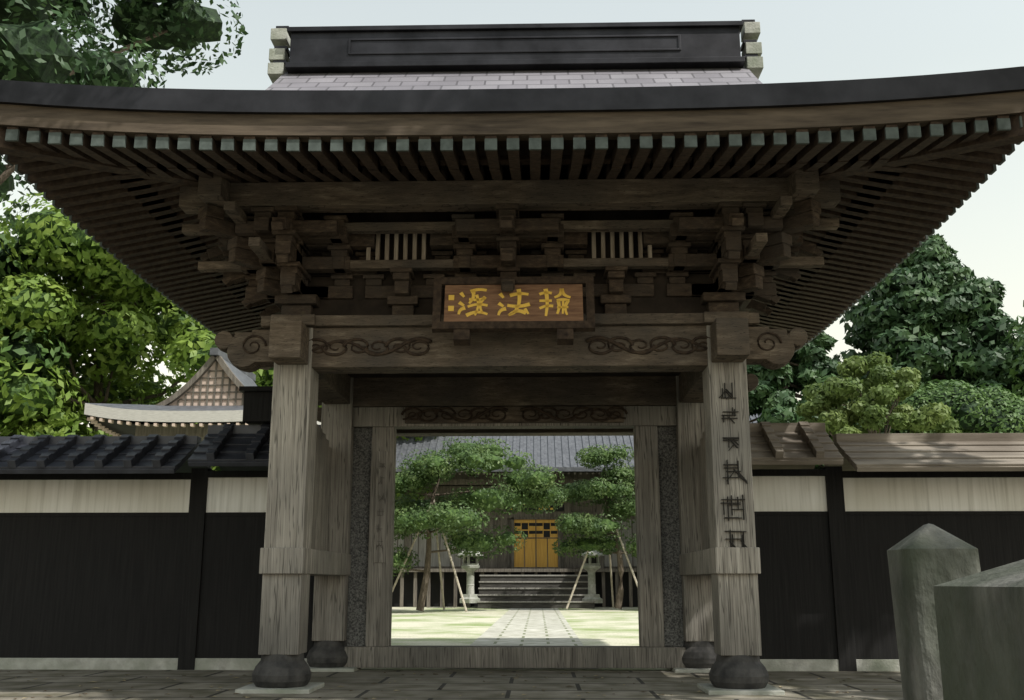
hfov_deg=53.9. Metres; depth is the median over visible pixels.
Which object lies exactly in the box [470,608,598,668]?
courtyard path
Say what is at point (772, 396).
tree
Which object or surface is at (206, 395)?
building roof
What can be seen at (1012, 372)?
tree
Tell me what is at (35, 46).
tall tree
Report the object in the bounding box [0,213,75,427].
tree
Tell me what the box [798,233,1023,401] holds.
tree
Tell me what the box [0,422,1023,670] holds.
boundary walls
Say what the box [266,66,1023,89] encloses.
gate roof
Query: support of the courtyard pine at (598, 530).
on the ground
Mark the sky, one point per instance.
(802, 40)
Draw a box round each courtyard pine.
[392,436,568,611]
[552,443,637,608]
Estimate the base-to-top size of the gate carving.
0.491 m
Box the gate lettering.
[376,383,747,548]
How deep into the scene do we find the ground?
20.55 m
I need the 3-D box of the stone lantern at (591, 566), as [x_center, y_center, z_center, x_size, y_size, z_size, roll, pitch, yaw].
[2.848,7.926,36.078,1.040,2.200,0.901,7,-15,-28]
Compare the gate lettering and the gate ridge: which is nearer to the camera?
the gate lettering
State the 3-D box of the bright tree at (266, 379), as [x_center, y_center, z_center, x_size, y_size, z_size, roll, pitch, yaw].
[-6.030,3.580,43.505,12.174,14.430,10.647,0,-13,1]
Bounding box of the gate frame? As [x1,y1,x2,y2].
[179,167,840,694]
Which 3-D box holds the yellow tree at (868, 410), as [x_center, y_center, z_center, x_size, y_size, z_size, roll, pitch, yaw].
[8.195,3.065,22.762,3.677,6.069,3.731,0,-13,1]
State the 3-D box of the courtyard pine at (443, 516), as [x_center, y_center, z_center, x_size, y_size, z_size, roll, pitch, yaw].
[-1.601,5.301,31.398,7.136,5.521,4.830,2,-13,-9]
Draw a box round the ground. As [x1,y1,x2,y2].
[360,607,670,670]
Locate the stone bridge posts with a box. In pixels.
[887,523,1023,699]
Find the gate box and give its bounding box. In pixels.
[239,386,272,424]
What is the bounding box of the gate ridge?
[267,19,763,82]
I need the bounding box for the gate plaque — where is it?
[432,276,594,345]
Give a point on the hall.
(535, 571)
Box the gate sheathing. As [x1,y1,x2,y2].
[1,115,1014,180]
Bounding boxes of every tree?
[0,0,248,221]
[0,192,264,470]
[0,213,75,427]
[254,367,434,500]
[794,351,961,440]
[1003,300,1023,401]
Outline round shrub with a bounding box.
[861,379,1023,432]
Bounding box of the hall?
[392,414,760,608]
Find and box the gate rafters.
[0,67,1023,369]
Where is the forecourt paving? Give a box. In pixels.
[0,669,902,699]
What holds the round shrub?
on the ground
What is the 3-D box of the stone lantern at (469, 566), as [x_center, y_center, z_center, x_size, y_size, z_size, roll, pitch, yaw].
[-1.491,7.951,36.184,1.040,2.200,0.901,7,-15,-28]
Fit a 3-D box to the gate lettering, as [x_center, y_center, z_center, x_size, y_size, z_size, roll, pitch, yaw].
[0.270,1.257,9.812,4.162,1.489,0.163,-8,-15,32]
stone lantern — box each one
[458,551,482,602]
[579,550,603,602]
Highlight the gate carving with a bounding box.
[242,332,782,421]
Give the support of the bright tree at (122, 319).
on the ground
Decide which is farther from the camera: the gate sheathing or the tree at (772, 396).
the tree at (772, 396)
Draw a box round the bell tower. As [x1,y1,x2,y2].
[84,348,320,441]
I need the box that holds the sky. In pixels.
[0,0,1023,426]
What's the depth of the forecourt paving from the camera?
8.97 m

